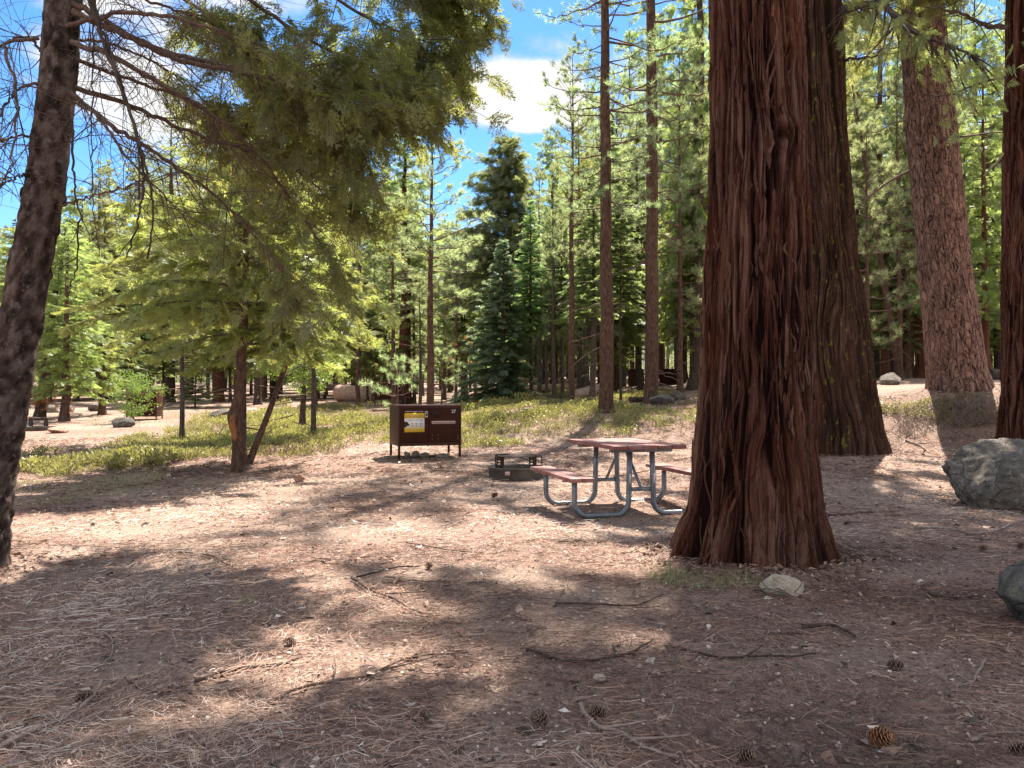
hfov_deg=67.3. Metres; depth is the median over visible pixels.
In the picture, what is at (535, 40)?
sky
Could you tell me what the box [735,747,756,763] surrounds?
pine cone
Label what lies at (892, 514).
fallen stick
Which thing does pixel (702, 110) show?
cedar tree
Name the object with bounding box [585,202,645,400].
fir tree
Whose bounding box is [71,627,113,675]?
fallen stick
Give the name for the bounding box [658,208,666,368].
young conifer
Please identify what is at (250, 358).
young conifer
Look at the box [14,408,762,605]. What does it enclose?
grass
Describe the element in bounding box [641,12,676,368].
fir tree
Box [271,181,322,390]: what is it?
fir tree
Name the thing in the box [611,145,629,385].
young conifer
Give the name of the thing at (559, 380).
fallen log
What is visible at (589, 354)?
young conifer
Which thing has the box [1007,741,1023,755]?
pine cone
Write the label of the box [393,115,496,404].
pine tree
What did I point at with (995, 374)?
fallen log
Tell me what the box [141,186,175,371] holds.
cedar tree
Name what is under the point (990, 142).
cedar tree
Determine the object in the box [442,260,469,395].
young conifer
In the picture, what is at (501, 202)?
cedar tree
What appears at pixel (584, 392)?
rock
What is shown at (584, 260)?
conifer tree
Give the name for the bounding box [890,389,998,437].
dry brush
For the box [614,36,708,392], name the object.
pine tree
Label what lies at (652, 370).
pine tree
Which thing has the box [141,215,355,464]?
leaning tree
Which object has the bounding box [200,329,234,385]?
young conifer
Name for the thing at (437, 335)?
cedar tree
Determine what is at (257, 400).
cedar tree
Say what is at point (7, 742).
fallen stick
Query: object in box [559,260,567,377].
young conifer
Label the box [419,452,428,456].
rock
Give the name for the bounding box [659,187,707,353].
young conifer
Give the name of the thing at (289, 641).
pine cone
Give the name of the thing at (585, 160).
pine tree
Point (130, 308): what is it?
young conifer
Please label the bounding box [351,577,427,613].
fallen stick
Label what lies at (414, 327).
young conifer
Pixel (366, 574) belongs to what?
fallen stick
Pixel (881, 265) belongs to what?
pine tree
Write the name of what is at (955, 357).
pine tree
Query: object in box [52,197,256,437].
young cedar
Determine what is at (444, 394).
young conifer
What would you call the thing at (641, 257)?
fir tree
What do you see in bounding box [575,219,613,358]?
young conifer
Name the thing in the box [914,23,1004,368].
cedar tree
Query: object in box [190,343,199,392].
young conifer
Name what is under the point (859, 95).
cedar tree
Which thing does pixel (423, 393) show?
young conifer
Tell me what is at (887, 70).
cedar tree
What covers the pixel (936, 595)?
fallen stick
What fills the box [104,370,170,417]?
oak sapling
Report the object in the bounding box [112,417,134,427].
rock
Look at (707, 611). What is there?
pebble
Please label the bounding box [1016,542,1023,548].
pine cone
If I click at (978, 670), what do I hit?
fallen stick
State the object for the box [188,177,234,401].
cedar tree
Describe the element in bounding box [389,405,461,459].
food locker
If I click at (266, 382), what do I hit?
young conifer
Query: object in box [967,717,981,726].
pebble
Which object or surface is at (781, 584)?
rock
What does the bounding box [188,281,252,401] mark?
young conifer
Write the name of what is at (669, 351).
fir tree
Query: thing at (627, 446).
picnic table
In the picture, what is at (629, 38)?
cedar tree
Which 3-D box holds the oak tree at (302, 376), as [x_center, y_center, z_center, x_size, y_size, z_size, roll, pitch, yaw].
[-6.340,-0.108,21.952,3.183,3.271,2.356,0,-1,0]
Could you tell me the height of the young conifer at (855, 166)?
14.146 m
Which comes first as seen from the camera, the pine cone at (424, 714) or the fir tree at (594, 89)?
the pine cone at (424, 714)
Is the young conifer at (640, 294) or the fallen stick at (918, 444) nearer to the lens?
the fallen stick at (918, 444)
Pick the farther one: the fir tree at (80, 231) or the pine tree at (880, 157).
the fir tree at (80, 231)
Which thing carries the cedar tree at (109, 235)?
on the ground at (166, 650)
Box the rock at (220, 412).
[209,409,228,417]
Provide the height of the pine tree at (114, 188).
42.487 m
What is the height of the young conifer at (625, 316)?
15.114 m
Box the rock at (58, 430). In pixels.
[47,427,68,432]
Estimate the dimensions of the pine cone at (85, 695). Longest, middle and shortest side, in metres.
0.071 x 0.059 x 0.059 m
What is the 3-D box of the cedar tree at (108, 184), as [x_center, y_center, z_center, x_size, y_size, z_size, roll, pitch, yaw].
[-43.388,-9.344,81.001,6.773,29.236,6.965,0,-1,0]
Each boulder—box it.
[942,438,1023,512]
[995,559,1023,622]
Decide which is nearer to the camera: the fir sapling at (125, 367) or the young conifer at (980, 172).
the fir sapling at (125, 367)
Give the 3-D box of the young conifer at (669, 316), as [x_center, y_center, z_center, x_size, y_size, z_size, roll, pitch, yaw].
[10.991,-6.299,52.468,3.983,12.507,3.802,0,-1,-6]
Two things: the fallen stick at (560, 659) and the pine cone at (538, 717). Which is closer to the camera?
the pine cone at (538, 717)
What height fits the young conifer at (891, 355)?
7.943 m
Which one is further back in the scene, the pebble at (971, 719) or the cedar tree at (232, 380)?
the cedar tree at (232, 380)
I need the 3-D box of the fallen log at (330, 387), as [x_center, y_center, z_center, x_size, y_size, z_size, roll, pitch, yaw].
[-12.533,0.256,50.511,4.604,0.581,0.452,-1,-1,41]
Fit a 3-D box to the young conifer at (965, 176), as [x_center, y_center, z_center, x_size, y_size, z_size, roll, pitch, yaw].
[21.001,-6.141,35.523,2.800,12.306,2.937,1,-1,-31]
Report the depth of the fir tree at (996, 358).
40.09 m
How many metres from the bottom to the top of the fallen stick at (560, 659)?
0.027 m
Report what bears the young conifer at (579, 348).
on the ground at (166, 650)
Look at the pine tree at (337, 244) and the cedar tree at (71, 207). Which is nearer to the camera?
the pine tree at (337, 244)
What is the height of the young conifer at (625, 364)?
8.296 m
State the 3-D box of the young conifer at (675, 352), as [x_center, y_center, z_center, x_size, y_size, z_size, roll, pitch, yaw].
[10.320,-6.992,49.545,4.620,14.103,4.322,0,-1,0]
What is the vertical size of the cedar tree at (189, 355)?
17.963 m
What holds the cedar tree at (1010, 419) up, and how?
on the ground at (166, 650)
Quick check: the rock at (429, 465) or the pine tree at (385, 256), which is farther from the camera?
the pine tree at (385, 256)
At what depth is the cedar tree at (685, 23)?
51.93 m
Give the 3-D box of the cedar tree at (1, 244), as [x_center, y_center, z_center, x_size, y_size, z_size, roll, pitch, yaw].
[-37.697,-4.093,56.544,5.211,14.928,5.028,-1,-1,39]
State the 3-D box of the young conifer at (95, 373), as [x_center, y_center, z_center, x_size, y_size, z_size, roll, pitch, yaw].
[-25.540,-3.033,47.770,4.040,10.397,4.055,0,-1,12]
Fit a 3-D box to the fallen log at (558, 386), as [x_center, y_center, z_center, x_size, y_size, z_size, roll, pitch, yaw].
[1.796,0.165,36.501,3.057,0.444,0.327,0,-1,-19]
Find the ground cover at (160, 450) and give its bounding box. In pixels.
[19,386,997,476]
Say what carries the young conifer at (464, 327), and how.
on the ground at (166, 650)
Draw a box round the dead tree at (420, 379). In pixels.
[418,291,421,404]
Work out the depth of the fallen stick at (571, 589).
5.10 m
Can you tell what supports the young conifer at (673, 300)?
on the ground at (166, 650)
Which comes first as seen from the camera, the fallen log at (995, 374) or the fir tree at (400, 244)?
the fallen log at (995, 374)
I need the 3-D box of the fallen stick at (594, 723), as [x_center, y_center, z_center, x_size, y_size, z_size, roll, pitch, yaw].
[0.430,1.317,2.952,0.557,0.039,0.183,-1,-1,45]
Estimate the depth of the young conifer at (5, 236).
45.81 m
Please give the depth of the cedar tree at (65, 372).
26.00 m
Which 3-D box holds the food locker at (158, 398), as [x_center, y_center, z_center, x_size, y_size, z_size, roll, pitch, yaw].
[-12.871,0.726,26.970,1.016,1.140,0.820,0,-1,-10]
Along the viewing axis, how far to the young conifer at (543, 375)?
41.28 m
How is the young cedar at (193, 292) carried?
on the ground at (166, 650)
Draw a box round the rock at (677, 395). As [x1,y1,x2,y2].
[670,390,687,400]
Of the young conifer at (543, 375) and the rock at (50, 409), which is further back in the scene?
the young conifer at (543, 375)
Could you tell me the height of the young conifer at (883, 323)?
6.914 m
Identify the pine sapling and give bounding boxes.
[357,347,423,407]
[397,341,473,404]
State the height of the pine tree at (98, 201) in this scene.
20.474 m
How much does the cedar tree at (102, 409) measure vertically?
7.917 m
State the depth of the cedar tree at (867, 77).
49.88 m
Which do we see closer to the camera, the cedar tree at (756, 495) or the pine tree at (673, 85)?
the cedar tree at (756, 495)
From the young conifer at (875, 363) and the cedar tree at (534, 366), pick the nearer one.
the young conifer at (875, 363)
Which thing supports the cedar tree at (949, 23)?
on the ground at (166, 650)
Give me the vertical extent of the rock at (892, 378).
0.420 m
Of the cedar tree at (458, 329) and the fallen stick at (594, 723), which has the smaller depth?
the fallen stick at (594, 723)
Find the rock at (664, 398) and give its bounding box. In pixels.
[649,394,674,404]
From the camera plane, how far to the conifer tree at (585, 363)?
33.99 m
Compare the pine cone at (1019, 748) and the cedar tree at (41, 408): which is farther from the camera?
the cedar tree at (41, 408)
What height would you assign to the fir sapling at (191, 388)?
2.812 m
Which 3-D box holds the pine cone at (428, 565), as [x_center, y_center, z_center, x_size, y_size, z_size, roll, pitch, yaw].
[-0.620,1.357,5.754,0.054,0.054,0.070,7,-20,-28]
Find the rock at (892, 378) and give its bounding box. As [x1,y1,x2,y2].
[879,372,900,384]
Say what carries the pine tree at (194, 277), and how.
on the ground at (166, 650)
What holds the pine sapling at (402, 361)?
on the ground at (166, 650)
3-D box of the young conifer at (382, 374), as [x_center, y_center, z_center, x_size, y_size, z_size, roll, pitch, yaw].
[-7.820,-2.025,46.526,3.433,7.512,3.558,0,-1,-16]
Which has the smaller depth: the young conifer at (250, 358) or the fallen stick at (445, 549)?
the fallen stick at (445, 549)
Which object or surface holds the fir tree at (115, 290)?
on the ground at (166, 650)
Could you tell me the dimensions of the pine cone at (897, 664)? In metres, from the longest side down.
0.075 x 0.062 x 0.062 m
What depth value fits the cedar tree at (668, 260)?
36.21 m
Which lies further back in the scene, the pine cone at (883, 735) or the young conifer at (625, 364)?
the young conifer at (625, 364)
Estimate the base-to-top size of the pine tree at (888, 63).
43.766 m
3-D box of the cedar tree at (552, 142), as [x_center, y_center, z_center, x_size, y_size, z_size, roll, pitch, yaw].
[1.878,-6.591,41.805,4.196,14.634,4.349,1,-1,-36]
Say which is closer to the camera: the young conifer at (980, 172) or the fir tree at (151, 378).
the young conifer at (980, 172)
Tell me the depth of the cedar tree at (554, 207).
82.49 m
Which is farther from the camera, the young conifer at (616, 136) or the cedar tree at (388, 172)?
the cedar tree at (388, 172)
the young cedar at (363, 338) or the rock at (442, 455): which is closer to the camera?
the rock at (442, 455)
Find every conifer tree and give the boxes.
[498,200,557,390]
[508,167,559,393]
[527,206,582,393]
[531,212,587,396]
[535,159,587,393]
[553,176,621,397]
[566,173,600,387]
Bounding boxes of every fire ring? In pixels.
[26,417,55,430]
[488,453,542,480]
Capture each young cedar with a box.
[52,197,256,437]
[88,119,403,472]
[161,179,377,450]
[206,224,375,434]
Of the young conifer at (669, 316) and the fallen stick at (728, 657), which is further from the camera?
the young conifer at (669, 316)
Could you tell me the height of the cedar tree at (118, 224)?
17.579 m
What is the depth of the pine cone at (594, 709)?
3.10 m
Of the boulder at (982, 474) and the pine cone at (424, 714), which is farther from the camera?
the boulder at (982, 474)
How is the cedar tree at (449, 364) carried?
on the ground at (166, 650)
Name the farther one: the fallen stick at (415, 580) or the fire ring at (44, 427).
the fire ring at (44, 427)
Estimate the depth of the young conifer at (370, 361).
42.79 m
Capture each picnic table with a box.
[372,390,409,404]
[530,438,690,518]
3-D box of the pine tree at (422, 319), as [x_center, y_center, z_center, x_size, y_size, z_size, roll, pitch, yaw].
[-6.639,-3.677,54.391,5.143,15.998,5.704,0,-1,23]
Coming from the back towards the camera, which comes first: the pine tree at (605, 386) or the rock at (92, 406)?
the rock at (92, 406)
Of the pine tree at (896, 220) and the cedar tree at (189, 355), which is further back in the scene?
the cedar tree at (189, 355)
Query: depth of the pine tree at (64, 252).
69.09 m
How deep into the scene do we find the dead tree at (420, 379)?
24.47 m
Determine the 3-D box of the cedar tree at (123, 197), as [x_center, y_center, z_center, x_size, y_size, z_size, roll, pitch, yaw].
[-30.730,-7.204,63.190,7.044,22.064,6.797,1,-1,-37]
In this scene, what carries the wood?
on the ground at (166, 650)
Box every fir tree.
[0,0,523,567]
[2,217,16,285]
[37,223,107,400]
[62,199,75,384]
[78,245,139,402]
[97,223,159,393]
[131,321,191,405]
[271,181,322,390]
[348,257,363,384]
[400,172,435,390]
[447,239,541,403]
[577,82,599,356]
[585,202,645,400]
[598,98,664,390]
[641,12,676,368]
[664,154,689,357]
[965,67,1003,368]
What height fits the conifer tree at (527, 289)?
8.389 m
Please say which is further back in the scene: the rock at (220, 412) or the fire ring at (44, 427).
the rock at (220, 412)
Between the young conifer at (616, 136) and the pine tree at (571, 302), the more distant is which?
the young conifer at (616, 136)
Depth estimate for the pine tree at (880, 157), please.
37.22 m
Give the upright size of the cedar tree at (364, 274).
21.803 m
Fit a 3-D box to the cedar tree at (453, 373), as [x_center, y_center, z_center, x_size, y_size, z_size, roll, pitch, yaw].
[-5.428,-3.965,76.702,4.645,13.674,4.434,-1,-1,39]
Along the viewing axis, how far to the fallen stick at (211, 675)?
3.61 m
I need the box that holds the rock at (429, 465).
[424,463,431,468]
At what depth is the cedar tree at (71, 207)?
72.10 m
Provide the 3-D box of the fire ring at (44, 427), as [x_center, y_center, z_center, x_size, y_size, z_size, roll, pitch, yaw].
[-13.394,1.139,21.759,0.844,0.427,0.844,0,-1,11]
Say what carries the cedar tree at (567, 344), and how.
on the ground at (166, 650)
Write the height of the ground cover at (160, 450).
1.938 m
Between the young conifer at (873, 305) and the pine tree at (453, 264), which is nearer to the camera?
the pine tree at (453, 264)
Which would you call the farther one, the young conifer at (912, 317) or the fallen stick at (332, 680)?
the young conifer at (912, 317)
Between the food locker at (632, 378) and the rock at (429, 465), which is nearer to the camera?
the rock at (429, 465)
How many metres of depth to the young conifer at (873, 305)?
41.17 m
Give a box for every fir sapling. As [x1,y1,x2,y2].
[108,339,153,387]
[171,362,219,407]
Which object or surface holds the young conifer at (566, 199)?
on the ground at (166, 650)
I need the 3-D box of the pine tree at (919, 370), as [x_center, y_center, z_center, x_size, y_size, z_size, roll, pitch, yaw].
[19.406,-11.350,36.515,6.068,32.190,5.778,0,-1,-21]
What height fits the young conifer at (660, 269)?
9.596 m
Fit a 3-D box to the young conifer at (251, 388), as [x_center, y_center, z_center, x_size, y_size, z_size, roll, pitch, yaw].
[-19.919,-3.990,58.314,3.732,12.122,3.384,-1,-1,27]
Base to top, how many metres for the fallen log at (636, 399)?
0.216 m
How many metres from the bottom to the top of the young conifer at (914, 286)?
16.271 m
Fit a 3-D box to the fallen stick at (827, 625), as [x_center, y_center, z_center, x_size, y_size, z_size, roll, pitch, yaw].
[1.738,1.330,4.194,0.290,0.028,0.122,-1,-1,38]
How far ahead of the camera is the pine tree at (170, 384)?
43.94 m
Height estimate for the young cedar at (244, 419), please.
5.942 m
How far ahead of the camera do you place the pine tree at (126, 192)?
48.06 m
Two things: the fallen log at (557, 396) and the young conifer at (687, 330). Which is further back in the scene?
the young conifer at (687, 330)
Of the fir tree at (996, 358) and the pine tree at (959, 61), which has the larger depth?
the pine tree at (959, 61)
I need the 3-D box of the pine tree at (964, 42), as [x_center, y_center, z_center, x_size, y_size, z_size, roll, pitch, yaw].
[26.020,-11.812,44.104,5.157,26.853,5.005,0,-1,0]
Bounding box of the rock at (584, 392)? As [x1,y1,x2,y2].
[575,383,599,397]
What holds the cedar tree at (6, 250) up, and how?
on the ground at (166, 650)
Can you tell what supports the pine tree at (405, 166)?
on the ground at (166, 650)
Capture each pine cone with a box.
[74,689,92,704]
[282,637,296,647]
[419,709,429,720]
[425,562,432,568]
[530,708,548,728]
[587,704,605,718]
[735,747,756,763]
[867,726,895,747]
[886,658,903,671]
[978,545,987,550]
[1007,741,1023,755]
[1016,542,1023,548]
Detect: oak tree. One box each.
[235,346,337,425]
[291,357,331,410]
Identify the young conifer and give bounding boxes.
[0,225,40,365]
[36,239,91,401]
[74,255,127,399]
[109,276,131,395]
[111,241,188,385]
[114,242,148,396]
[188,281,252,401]
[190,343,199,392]
[193,278,213,398]
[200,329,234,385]
[247,300,275,400]
[247,364,252,394]
[265,372,268,397]
[317,233,352,398]
[323,322,342,398]
[333,308,361,376]
[344,283,398,402]
[352,228,425,382]
[354,235,398,402]
[355,289,398,382]
[388,234,451,403]
[396,253,442,395]
[433,211,459,399]
[433,262,486,394]
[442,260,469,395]
[534,300,564,392]
[541,194,587,383]
[548,94,621,383]
[558,119,617,388]
[558,170,581,251]
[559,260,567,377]
[559,339,596,372]
[563,235,567,377]
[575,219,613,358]
[576,154,633,380]
[581,96,645,388]
[582,113,660,382]
[582,255,644,391]
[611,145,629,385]
[623,166,644,382]
[638,126,707,390]
[658,166,682,368]
[658,195,707,348]
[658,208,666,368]
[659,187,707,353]
[659,219,686,362]
[847,115,894,334]
[858,65,921,377]
[860,49,923,378]
[860,235,903,348]
[862,236,878,376]
[872,234,923,378]
[872,290,903,371]
[872,330,880,376]
[887,226,919,339]
[896,205,980,367]
[956,108,998,223]
[959,118,999,334]
[965,139,1000,300]
[977,255,1000,354]
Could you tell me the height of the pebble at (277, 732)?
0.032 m
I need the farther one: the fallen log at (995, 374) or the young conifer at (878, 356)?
the young conifer at (878, 356)
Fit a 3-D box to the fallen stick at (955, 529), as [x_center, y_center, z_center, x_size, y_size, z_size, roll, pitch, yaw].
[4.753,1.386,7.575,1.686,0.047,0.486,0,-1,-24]
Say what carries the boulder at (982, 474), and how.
on the ground at (166, 650)
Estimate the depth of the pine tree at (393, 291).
36.00 m
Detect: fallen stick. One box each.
[0,675,107,747]
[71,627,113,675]
[124,677,185,693]
[145,551,235,569]
[194,656,302,683]
[266,641,467,704]
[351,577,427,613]
[356,565,420,576]
[385,573,448,581]
[407,542,483,552]
[526,639,653,662]
[555,593,663,605]
[558,538,608,543]
[561,567,581,600]
[578,702,689,757]
[680,643,815,658]
[801,623,855,636]
[828,512,873,515]
[889,504,944,515]
[905,439,942,453]
[914,518,1023,534]
[928,592,983,598]
[958,658,996,685]
[970,730,1023,742]
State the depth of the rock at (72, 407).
31.99 m
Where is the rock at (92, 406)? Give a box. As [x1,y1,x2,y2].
[88,403,97,410]
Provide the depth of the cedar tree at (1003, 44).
53.78 m
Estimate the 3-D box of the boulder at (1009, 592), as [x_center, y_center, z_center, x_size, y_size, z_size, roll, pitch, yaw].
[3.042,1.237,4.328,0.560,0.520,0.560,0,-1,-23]
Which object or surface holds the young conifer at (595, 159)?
on the ground at (166, 650)
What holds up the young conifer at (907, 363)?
on the ground at (166, 650)
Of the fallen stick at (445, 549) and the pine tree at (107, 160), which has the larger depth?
the pine tree at (107, 160)
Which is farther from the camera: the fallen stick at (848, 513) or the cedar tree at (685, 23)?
the cedar tree at (685, 23)
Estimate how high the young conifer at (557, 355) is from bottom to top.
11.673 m
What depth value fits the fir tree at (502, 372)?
29.91 m
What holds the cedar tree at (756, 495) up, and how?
on the ground at (166, 650)
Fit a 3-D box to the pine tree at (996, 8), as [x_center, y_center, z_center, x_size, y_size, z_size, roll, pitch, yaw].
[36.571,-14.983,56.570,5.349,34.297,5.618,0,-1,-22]
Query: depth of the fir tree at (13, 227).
96.41 m
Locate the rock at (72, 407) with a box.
[57,405,74,411]
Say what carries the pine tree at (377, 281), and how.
on the ground at (166, 650)
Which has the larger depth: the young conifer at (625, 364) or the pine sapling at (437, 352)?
the young conifer at (625, 364)
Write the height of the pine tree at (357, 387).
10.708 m
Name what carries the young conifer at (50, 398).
on the ground at (166, 650)
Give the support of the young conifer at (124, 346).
on the ground at (166, 650)
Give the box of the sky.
[0,0,1005,271]
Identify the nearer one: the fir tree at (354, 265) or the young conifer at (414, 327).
the young conifer at (414, 327)
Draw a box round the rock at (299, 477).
[294,474,305,481]
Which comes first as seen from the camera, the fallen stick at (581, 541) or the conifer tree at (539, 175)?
the fallen stick at (581, 541)
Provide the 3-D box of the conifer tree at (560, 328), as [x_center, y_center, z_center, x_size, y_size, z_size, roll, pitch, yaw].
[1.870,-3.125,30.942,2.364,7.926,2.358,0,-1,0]
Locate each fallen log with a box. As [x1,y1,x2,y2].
[298,383,344,391]
[333,385,391,401]
[518,377,576,383]
[519,394,562,401]
[522,383,576,390]
[628,397,642,402]
[989,369,999,379]
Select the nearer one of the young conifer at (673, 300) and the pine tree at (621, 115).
the young conifer at (673, 300)
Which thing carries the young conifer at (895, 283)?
on the ground at (166, 650)
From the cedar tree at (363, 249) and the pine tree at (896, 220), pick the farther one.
the cedar tree at (363, 249)
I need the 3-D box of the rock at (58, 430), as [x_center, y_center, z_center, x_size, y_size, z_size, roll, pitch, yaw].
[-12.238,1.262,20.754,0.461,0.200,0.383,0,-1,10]
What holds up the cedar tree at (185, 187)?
on the ground at (166, 650)
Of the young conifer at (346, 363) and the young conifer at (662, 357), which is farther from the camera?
the young conifer at (662, 357)
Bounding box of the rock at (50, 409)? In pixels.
[47,405,58,412]
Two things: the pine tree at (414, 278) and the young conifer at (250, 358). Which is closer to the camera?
the young conifer at (250, 358)
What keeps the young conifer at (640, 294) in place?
on the ground at (166, 650)
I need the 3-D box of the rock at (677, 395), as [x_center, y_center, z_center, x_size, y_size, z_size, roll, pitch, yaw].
[5.860,0.430,26.954,0.600,0.420,0.800,0,-1,-16]
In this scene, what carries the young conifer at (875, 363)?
on the ground at (166, 650)
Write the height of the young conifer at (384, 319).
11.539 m
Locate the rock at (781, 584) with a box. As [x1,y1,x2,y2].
[759,573,803,596]
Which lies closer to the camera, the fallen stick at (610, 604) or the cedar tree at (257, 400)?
the fallen stick at (610, 604)
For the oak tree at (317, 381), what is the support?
on the ground at (166, 650)
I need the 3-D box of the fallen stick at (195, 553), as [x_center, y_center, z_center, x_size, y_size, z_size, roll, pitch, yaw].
[-2.482,1.377,6.094,1.138,0.029,0.202,-1,-1,32]
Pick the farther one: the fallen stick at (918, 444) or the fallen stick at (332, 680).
the fallen stick at (918, 444)
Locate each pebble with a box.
[270,729,282,737]
[593,673,606,682]
[703,608,713,613]
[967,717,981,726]
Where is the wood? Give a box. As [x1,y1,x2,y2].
[34,339,993,382]
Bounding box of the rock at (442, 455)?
[435,453,449,456]
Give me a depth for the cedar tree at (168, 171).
87.99 m
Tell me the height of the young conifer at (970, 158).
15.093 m
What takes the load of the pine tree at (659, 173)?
on the ground at (166, 650)
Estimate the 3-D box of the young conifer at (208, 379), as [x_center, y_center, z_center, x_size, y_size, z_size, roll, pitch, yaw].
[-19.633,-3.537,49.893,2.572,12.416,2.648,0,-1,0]
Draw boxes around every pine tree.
[52,207,76,392]
[79,158,117,256]
[79,170,125,392]
[101,158,119,244]
[111,120,175,383]
[126,119,215,401]
[161,158,205,393]
[294,183,337,395]
[334,216,387,403]
[351,205,390,382]
[366,187,391,382]
[368,198,448,404]
[372,174,434,368]
[389,221,441,373]
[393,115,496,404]
[411,218,436,393]
[433,215,488,404]
[533,0,700,414]
[546,38,613,399]
[561,83,598,385]
[566,0,709,403]
[583,63,642,381]
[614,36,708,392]
[617,106,645,386]
[622,54,676,288]
[658,28,690,378]
[664,21,706,206]
[846,1,914,376]
[846,13,992,377]
[846,51,905,378]
[849,0,1001,392]
[850,111,919,346]
[863,70,967,379]
[865,7,899,368]
[946,0,1004,214]
[952,15,979,183]
[961,0,1005,216]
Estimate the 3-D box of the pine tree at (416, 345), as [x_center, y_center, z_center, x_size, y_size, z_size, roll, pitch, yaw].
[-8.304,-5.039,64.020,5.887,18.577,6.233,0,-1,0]
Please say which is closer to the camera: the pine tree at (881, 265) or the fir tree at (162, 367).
the pine tree at (881, 265)
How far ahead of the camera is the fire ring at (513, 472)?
11.41 m
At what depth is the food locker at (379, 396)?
38.94 m
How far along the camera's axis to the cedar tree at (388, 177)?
117.33 m
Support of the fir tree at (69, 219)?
on the ground at (166, 650)
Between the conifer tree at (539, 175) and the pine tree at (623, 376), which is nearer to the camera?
the conifer tree at (539, 175)
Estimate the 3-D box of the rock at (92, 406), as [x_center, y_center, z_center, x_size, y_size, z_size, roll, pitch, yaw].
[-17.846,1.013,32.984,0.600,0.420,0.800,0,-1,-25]
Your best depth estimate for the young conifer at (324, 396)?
50.60 m
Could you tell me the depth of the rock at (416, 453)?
14.51 m
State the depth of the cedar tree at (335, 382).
82.25 m
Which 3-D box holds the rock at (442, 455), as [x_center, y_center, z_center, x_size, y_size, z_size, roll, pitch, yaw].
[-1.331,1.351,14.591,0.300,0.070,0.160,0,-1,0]
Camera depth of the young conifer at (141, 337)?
42.41 m
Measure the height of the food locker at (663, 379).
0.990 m
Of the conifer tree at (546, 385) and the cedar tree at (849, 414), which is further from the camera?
the conifer tree at (546, 385)
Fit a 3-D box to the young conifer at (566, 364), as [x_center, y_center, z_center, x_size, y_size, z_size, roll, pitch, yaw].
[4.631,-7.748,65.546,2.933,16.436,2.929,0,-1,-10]
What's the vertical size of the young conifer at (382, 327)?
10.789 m
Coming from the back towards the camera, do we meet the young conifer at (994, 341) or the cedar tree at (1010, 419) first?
the young conifer at (994, 341)
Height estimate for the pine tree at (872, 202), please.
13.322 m
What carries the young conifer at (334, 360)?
on the ground at (166, 650)
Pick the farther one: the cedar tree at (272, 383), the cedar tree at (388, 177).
the cedar tree at (388, 177)
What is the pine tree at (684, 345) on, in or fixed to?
on the ground at (166, 650)
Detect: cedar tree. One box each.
[0,228,11,300]
[0,228,59,371]
[29,221,113,419]
[31,235,129,421]
[54,248,142,414]
[55,186,96,376]
[74,157,121,257]
[81,198,145,398]
[103,163,164,346]
[112,210,131,243]
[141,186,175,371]
[147,149,212,384]
[148,168,179,387]
[184,198,252,394]
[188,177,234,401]
[194,165,233,390]
[199,148,229,391]
[204,236,262,404]
[247,135,291,398]
[327,170,396,384]
[329,240,345,383]
[351,191,390,336]
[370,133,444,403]
[370,166,398,378]
[372,175,436,377]
[381,166,393,200]
[411,219,473,391]
[418,240,446,388]
[424,133,564,371]
[434,247,490,394]
[438,313,468,390]
[519,355,549,384]
[531,129,580,392]
[540,149,567,377]
[548,148,596,377]
[614,15,668,368]
[631,62,709,356]
[656,0,709,390]
[658,0,708,373]
[668,0,841,571]
[678,0,1023,456]
[844,0,1023,438]
[844,2,889,241]
[845,12,910,311]
[860,6,914,373]
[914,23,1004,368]
[946,3,998,216]
[979,14,1004,235]
[980,116,1002,170]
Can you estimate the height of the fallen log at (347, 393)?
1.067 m
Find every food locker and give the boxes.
[126,388,162,419]
[374,383,403,405]
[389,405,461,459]
[628,369,643,387]
[659,369,685,385]
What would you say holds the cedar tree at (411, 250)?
on the ground at (166, 650)
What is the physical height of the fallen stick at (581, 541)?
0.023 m
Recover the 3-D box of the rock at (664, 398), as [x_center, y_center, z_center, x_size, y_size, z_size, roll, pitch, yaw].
[4.867,0.530,25.015,0.857,0.420,0.715,0,-1,7]
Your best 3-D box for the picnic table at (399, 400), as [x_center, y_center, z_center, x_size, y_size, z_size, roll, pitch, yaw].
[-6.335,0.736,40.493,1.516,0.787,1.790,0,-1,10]
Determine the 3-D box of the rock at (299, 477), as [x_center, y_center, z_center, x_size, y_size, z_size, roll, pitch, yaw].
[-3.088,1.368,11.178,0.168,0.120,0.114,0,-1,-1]
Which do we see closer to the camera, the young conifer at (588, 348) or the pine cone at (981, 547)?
the pine cone at (981, 547)
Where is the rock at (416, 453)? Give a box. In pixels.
[411,451,419,456]
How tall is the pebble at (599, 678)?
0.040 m
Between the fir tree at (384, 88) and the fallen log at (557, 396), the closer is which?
the fir tree at (384, 88)
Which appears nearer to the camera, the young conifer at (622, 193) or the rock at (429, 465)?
the rock at (429, 465)
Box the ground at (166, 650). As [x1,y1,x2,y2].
[0,376,1023,767]
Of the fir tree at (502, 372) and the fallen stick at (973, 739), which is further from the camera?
the fir tree at (502, 372)
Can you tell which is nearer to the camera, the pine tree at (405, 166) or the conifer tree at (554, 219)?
the conifer tree at (554, 219)
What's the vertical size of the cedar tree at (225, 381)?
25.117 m
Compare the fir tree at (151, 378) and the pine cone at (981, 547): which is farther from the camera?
the fir tree at (151, 378)

